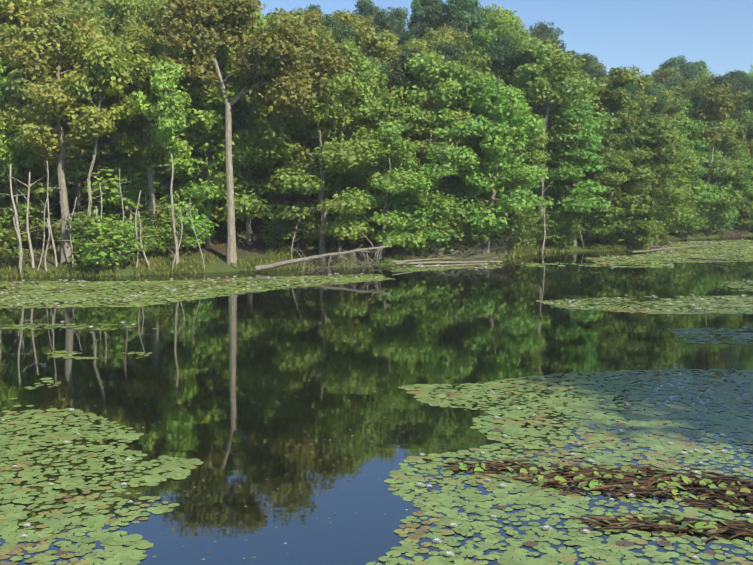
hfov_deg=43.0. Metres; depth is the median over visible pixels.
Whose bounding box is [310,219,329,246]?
shrub
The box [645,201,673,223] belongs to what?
shrub
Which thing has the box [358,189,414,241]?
shrub
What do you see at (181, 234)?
dead snag
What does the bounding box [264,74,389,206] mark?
edge tree
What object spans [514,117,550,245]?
tree
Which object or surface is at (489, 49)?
pine tree
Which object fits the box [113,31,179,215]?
tree
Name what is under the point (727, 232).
brush heap lodge
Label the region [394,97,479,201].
edge tree
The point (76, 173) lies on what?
young tree
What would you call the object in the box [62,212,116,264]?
shrub
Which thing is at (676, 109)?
broad tree
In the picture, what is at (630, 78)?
tree
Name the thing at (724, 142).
tree
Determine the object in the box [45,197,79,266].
dead snag
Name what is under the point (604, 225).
shrub
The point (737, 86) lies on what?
pine tree
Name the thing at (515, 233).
shrub
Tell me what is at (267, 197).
edge tree
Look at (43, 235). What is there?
dead snag
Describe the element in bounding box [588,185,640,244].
shrub
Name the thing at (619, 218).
shrub
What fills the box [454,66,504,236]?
tree
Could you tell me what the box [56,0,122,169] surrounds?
oak tree
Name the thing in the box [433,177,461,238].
shrub
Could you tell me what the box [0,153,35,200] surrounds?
understory tree
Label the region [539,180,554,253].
dead snag
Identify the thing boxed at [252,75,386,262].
edge tree
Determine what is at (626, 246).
bank grass tufts
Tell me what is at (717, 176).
young tree
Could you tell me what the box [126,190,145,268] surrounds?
dead snag
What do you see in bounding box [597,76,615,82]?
broad tree
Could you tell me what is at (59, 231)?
shrub
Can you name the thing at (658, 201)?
shrub
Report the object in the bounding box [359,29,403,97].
broad tree
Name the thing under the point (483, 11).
pine tree
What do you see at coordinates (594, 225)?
shrub
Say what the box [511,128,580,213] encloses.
edge tree
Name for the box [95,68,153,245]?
tree
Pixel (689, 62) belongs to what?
pine tree
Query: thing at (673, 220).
shrub
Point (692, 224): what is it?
shrub
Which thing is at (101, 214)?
dead snag
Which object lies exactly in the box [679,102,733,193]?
edge tree
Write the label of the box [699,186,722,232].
shrub
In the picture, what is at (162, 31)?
broad tree
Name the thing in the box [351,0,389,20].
pine tree
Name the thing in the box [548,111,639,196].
edge tree
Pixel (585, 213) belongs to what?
shrub
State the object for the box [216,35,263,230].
broad tree
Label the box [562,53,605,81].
pine tree
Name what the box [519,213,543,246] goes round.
shrub
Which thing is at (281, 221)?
shrub
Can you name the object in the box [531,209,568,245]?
shrub
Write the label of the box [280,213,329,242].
shrub
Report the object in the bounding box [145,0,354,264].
tall forked tree
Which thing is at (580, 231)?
shrub
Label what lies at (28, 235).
dead snag
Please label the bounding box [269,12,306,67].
broad tree
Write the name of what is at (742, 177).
young tree
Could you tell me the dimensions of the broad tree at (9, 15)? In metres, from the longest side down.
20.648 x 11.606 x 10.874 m
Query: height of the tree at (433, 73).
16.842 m
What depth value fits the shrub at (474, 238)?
77.72 m
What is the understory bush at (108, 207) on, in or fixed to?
on the terrain ground
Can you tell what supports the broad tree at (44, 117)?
on the terrain ground
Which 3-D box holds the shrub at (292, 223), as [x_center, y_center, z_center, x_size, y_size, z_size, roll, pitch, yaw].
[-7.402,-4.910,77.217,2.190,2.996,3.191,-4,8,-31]
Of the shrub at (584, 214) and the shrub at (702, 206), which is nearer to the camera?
the shrub at (584, 214)
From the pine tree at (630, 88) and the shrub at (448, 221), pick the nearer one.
the shrub at (448, 221)
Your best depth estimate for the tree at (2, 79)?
68.79 m
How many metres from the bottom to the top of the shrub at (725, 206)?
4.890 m
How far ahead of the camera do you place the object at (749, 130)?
114.82 m
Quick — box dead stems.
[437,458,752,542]
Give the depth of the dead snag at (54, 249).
66.96 m
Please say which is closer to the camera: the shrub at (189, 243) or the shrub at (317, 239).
the shrub at (189, 243)
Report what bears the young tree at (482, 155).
on the terrain ground
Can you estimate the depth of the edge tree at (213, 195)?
71.83 m
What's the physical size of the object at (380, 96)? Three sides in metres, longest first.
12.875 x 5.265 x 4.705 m
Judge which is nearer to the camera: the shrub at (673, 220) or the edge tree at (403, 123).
the edge tree at (403, 123)
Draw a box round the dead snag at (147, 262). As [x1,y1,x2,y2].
[124,211,156,265]
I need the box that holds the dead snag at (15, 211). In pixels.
[5,164,27,267]
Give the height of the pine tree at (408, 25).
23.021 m
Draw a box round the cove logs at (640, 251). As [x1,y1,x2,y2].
[631,233,742,260]
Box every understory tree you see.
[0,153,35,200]
[0,163,44,206]
[50,151,96,220]
[68,130,109,168]
[86,140,142,213]
[132,127,205,217]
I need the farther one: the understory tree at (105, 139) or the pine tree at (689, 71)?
the pine tree at (689, 71)
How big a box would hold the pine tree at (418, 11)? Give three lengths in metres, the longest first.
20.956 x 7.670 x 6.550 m
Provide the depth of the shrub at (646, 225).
86.94 m
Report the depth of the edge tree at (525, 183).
81.03 m
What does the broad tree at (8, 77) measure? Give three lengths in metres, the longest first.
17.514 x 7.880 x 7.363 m
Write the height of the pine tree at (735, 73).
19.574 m
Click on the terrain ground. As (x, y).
(240, 252)
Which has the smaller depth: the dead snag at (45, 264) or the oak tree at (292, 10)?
the dead snag at (45, 264)
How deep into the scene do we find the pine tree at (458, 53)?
84.60 m
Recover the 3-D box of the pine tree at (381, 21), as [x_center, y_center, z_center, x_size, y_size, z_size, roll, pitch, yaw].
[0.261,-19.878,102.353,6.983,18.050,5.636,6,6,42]
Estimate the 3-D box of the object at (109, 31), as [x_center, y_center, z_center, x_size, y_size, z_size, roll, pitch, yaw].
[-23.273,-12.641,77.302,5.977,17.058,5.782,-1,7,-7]
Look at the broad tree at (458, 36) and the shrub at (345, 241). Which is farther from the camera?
the broad tree at (458, 36)
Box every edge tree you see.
[149,93,203,202]
[150,43,272,243]
[188,45,308,243]
[234,105,290,221]
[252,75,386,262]
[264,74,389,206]
[335,121,431,258]
[338,106,441,226]
[376,103,491,253]
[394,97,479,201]
[420,114,521,239]
[434,75,554,255]
[476,147,543,241]
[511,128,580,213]
[528,79,639,210]
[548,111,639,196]
[586,146,660,244]
[629,118,704,243]
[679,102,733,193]
[679,120,748,228]
[736,109,752,187]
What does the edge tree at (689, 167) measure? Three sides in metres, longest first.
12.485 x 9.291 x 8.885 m
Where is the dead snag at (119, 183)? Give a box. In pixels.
[112,169,132,262]
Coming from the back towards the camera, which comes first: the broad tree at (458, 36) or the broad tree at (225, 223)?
the broad tree at (458, 36)
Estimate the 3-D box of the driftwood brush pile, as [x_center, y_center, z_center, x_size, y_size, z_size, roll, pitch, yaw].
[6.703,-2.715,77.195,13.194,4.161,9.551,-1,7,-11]
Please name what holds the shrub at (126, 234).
on the terrain ground
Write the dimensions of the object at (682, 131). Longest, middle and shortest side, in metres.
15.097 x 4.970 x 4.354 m
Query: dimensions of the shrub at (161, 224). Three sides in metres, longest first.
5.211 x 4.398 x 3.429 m
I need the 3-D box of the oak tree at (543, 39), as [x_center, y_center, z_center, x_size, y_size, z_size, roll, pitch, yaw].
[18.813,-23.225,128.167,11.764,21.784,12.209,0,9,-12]
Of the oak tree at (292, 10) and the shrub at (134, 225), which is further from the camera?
the oak tree at (292, 10)
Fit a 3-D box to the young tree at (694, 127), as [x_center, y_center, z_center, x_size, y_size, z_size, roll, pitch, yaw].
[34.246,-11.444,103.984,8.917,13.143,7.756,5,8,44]
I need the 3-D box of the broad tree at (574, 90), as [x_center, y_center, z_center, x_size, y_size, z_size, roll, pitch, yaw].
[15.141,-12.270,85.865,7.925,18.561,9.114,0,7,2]
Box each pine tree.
[60,0,109,207]
[303,4,321,14]
[321,14,358,195]
[339,20,378,72]
[340,51,390,106]
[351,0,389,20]
[373,10,403,88]
[383,6,408,82]
[383,46,435,140]
[399,0,435,43]
[403,0,461,50]
[404,0,439,32]
[426,42,467,136]
[445,0,491,62]
[462,4,489,30]
[465,44,518,101]
[474,9,498,17]
[481,34,543,123]
[528,21,577,60]
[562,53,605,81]
[590,55,609,76]
[590,70,607,80]
[592,89,613,152]
[609,81,648,162]
[641,80,669,118]
[659,55,686,68]
[664,75,694,94]
[678,61,704,77]
[678,94,702,124]
[681,64,704,80]
[692,60,707,76]
[697,75,747,188]
[726,70,746,82]
[729,73,747,83]
[737,75,752,142]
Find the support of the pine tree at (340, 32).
on the terrain ground
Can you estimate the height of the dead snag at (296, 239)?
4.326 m
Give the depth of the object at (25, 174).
76.01 m
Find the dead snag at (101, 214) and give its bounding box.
[94,182,107,266]
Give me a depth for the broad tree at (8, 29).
70.44 m
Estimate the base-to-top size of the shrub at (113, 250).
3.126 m
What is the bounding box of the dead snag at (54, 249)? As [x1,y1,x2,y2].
[39,158,57,266]
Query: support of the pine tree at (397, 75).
on the terrain ground
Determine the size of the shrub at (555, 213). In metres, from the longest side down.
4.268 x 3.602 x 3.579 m
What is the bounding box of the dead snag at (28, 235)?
[10,172,41,267]
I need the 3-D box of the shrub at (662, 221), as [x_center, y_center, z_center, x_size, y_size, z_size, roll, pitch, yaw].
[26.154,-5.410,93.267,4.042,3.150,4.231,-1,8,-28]
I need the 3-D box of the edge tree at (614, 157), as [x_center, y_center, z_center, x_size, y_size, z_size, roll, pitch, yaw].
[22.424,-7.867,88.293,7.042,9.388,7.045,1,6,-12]
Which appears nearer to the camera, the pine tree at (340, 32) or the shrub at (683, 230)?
the pine tree at (340, 32)
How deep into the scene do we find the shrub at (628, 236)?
87.61 m
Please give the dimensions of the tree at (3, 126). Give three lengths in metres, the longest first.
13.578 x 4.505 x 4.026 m
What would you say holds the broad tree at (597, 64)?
on the terrain ground
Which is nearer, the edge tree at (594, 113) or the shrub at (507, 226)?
the shrub at (507, 226)
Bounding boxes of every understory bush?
[3,176,74,221]
[8,134,55,181]
[76,156,162,241]
[155,150,216,202]
[261,176,299,220]
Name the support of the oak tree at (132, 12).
on the terrain ground
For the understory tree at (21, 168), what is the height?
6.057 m
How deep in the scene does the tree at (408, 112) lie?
77.05 m
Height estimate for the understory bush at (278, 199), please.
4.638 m
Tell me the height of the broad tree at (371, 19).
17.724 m
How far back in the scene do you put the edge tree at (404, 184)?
72.72 m
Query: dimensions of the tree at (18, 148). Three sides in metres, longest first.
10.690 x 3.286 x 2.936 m
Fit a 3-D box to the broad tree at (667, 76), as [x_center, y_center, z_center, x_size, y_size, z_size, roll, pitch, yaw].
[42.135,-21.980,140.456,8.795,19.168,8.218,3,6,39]
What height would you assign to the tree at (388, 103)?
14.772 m
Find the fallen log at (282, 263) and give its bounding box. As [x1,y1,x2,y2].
[255,230,389,271]
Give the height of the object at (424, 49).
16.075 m
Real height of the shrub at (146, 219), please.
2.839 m
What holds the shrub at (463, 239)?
on the terrain ground
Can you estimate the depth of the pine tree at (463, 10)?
103.86 m
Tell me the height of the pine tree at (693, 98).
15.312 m
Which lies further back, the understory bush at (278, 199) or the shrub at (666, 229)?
the shrub at (666, 229)
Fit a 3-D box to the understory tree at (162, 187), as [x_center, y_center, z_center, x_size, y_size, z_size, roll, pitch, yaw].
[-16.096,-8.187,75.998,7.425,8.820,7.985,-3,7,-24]
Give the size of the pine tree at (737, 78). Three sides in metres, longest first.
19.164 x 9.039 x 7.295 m
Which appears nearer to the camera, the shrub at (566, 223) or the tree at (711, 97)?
the shrub at (566, 223)
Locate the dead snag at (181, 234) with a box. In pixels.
[163,207,182,268]
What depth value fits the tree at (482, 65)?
85.15 m
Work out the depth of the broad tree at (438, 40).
88.46 m
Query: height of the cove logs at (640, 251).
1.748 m
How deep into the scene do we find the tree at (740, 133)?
109.35 m
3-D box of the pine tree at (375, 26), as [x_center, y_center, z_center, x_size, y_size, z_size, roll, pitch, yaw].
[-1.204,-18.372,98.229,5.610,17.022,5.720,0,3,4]
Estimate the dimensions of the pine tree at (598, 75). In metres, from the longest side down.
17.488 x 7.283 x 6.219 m
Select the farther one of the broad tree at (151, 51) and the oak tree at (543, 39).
the oak tree at (543, 39)
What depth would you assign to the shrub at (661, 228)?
89.89 m
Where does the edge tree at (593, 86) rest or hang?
on the terrain ground
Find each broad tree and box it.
[0,0,26,95]
[0,0,91,228]
[0,4,120,264]
[0,21,40,154]
[39,0,115,216]
[105,31,192,252]
[106,18,152,220]
[152,6,220,200]
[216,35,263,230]
[256,13,275,29]
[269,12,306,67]
[285,24,344,212]
[299,9,323,29]
[313,9,375,187]
[351,14,397,55]
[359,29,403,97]
[403,28,466,70]
[435,23,473,61]
[462,9,529,63]
[482,3,539,43]
[507,38,595,244]
[591,60,608,77]
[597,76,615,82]
[647,85,689,173]
[651,67,683,87]
[681,79,698,93]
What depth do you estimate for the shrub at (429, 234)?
76.66 m
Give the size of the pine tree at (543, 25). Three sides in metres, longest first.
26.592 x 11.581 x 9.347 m
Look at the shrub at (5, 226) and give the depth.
72.45 m
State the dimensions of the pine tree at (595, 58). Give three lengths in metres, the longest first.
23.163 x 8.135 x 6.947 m
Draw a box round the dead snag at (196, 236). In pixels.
[185,207,210,268]
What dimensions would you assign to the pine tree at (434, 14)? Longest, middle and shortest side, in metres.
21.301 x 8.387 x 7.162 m
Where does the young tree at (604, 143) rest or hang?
on the terrain ground
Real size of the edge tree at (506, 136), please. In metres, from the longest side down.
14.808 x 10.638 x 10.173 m
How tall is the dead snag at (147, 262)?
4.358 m
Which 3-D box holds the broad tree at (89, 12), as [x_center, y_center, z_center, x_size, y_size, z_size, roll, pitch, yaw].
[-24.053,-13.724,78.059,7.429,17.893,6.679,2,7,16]
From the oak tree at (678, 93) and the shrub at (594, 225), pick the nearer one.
the shrub at (594, 225)
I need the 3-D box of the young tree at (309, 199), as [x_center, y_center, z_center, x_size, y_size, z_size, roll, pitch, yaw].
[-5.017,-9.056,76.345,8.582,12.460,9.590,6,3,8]
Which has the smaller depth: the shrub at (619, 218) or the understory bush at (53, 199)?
the understory bush at (53, 199)
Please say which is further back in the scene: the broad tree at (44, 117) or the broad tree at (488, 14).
the broad tree at (488, 14)
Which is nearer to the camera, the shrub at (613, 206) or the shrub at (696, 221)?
the shrub at (613, 206)
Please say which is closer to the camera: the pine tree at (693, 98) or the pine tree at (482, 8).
the pine tree at (693, 98)
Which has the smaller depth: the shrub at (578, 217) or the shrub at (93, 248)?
the shrub at (93, 248)
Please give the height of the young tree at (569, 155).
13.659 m
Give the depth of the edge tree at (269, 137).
71.95 m
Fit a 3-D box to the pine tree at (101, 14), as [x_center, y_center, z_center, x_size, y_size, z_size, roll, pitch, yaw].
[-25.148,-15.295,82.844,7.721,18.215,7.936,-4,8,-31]
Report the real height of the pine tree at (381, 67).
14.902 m
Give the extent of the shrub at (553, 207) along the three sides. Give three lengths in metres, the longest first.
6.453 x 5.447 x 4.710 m
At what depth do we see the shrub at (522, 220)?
81.14 m
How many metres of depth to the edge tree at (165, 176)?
82.85 m
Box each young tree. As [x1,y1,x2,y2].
[0,131,38,228]
[21,82,142,243]
[258,114,359,242]
[444,97,521,188]
[530,100,613,245]
[590,131,635,195]
[607,112,702,245]
[662,117,732,203]
[701,123,730,186]
[712,139,752,229]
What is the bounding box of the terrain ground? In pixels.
[0,140,752,276]
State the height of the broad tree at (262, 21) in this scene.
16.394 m
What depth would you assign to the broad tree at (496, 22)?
95.27 m
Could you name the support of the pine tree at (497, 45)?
on the terrain ground
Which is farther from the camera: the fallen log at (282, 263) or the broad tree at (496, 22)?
the broad tree at (496, 22)
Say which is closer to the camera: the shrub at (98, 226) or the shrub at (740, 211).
the shrub at (98, 226)
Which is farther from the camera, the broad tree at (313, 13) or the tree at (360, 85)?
the broad tree at (313, 13)
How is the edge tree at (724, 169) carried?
on the terrain ground
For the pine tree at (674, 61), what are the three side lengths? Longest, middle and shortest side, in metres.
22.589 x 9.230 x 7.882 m
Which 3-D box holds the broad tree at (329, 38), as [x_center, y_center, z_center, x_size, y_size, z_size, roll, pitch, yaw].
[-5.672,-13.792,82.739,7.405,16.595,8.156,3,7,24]
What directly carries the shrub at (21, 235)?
on the terrain ground
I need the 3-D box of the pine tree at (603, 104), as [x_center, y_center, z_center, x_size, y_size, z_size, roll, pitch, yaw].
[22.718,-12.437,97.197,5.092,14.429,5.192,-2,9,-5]
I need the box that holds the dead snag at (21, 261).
[13,218,43,275]
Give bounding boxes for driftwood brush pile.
[387,231,525,266]
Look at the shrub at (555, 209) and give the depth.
87.26 m
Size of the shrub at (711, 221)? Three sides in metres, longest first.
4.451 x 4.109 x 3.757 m
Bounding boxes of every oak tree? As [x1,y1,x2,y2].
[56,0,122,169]
[99,0,171,194]
[269,7,303,15]
[524,25,559,48]
[642,63,710,76]
[666,71,752,157]
[745,65,752,76]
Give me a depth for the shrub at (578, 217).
87.76 m
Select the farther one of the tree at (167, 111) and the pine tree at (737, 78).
the pine tree at (737, 78)
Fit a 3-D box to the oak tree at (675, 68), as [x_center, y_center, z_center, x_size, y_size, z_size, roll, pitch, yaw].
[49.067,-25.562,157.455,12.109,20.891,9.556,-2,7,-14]
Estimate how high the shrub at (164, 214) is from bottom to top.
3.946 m
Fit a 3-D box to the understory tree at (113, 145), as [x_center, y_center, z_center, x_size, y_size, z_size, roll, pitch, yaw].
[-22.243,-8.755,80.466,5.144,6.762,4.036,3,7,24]
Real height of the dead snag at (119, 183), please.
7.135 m
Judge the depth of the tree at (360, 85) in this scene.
73.75 m
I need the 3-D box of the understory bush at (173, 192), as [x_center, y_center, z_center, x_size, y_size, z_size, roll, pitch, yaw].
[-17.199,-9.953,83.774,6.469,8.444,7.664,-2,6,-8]
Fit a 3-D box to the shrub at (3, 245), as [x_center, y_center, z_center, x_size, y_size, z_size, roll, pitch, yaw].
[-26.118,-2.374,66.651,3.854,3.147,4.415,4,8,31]
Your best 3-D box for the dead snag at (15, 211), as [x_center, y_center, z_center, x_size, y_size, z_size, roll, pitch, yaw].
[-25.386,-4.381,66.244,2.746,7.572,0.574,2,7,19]
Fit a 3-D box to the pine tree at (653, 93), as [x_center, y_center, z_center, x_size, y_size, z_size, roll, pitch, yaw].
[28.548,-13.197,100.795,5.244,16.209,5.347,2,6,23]
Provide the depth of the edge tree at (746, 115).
111.44 m
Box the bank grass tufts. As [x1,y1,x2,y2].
[0,227,752,277]
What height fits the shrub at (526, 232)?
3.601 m
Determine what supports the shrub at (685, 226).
on the terrain ground
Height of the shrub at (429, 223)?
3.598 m
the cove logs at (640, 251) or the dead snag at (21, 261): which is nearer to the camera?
the dead snag at (21, 261)
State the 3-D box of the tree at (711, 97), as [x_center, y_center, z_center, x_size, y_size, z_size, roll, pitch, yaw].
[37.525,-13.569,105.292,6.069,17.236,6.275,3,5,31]
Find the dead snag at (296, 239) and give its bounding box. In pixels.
[291,219,308,258]
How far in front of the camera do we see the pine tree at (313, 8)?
123.61 m
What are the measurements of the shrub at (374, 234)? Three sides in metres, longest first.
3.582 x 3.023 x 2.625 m
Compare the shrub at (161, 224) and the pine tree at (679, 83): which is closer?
the shrub at (161, 224)
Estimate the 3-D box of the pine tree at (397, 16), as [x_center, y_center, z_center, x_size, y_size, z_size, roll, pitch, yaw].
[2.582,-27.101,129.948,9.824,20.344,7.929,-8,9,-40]
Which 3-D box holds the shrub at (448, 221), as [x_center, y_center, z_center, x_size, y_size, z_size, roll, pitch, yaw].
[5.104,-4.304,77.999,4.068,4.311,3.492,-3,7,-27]
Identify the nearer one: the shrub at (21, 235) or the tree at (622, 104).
the shrub at (21, 235)
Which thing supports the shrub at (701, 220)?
on the terrain ground
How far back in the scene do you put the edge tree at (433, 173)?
75.60 m
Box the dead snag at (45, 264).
[37,219,54,270]
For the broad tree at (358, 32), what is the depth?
88.39 m
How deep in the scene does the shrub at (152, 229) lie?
69.37 m
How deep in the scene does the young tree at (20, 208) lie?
69.10 m
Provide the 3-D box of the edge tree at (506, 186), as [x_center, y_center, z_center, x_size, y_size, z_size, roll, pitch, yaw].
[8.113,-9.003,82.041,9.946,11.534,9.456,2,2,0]
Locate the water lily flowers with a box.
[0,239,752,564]
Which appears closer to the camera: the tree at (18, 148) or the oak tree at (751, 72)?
the tree at (18, 148)
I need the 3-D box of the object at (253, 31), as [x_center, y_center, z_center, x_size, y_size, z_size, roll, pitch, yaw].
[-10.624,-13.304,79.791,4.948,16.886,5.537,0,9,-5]
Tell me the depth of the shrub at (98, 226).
66.20 m
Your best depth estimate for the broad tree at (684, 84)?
133.80 m
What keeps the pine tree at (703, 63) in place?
on the terrain ground
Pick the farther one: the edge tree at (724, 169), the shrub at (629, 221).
the edge tree at (724, 169)
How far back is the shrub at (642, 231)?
88.64 m
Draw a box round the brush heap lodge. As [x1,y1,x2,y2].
[698,225,752,236]
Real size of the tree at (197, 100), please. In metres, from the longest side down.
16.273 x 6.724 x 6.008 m
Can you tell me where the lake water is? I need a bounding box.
[0,236,752,564]
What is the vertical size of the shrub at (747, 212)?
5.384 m
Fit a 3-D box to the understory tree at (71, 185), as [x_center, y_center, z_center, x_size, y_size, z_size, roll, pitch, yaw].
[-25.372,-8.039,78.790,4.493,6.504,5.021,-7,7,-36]
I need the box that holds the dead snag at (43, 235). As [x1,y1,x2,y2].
[33,195,47,269]
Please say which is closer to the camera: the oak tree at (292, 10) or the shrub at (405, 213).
the shrub at (405, 213)
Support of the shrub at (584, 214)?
on the terrain ground
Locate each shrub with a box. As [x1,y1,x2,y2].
[0,200,12,230]
[0,226,29,265]
[1,198,60,242]
[5,224,33,245]
[52,217,76,242]
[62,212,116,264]
[71,213,146,269]
[78,242,114,268]
[93,225,128,259]
[108,219,139,247]
[118,217,146,241]
[129,222,173,254]
[132,214,149,244]
[138,202,198,245]
[138,234,162,256]
[142,211,198,252]
[154,209,219,254]
[258,216,299,248]
[273,204,298,232]
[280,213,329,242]
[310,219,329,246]
[320,213,368,249]
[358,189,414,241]
[364,223,388,245]
[378,193,433,253]
[391,198,460,251]
[403,213,452,252]
[414,211,445,252]
[425,191,486,252]
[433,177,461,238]
[433,205,457,252]
[444,213,490,254]
[470,187,536,244]
[473,200,546,247]
[497,197,530,241]
[510,216,537,244]
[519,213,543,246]
[528,207,547,237]
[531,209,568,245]
[533,211,567,242]
[540,213,583,248]
[545,200,579,221]
[546,206,585,245]
[548,194,607,241]
[549,191,599,233]
[552,192,600,240]
[569,217,589,242]
[584,199,614,237]
[584,207,627,243]
[584,212,640,243]
[586,191,628,239]
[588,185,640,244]
[604,193,648,240]
[609,214,665,250]
[617,185,671,234]
[627,213,656,244]
[640,220,668,244]
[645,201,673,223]
[645,213,671,236]
[659,199,692,236]
[659,215,675,238]
[670,207,699,238]
[672,203,705,236]
[675,208,695,234]
[679,185,715,233]
[684,206,704,235]
[691,206,711,236]
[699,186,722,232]
[700,202,730,234]
[704,193,742,231]
[721,195,752,231]
[725,190,752,231]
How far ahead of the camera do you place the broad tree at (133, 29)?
76.59 m
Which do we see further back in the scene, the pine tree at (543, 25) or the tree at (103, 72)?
the pine tree at (543, 25)
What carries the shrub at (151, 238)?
on the terrain ground
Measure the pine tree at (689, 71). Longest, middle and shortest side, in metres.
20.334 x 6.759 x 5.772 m
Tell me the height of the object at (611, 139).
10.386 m
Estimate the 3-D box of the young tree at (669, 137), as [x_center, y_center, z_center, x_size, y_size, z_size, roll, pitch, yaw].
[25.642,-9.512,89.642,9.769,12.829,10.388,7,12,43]
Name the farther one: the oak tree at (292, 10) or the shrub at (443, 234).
the oak tree at (292, 10)
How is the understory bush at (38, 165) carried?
on the terrain ground
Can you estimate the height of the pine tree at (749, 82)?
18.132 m

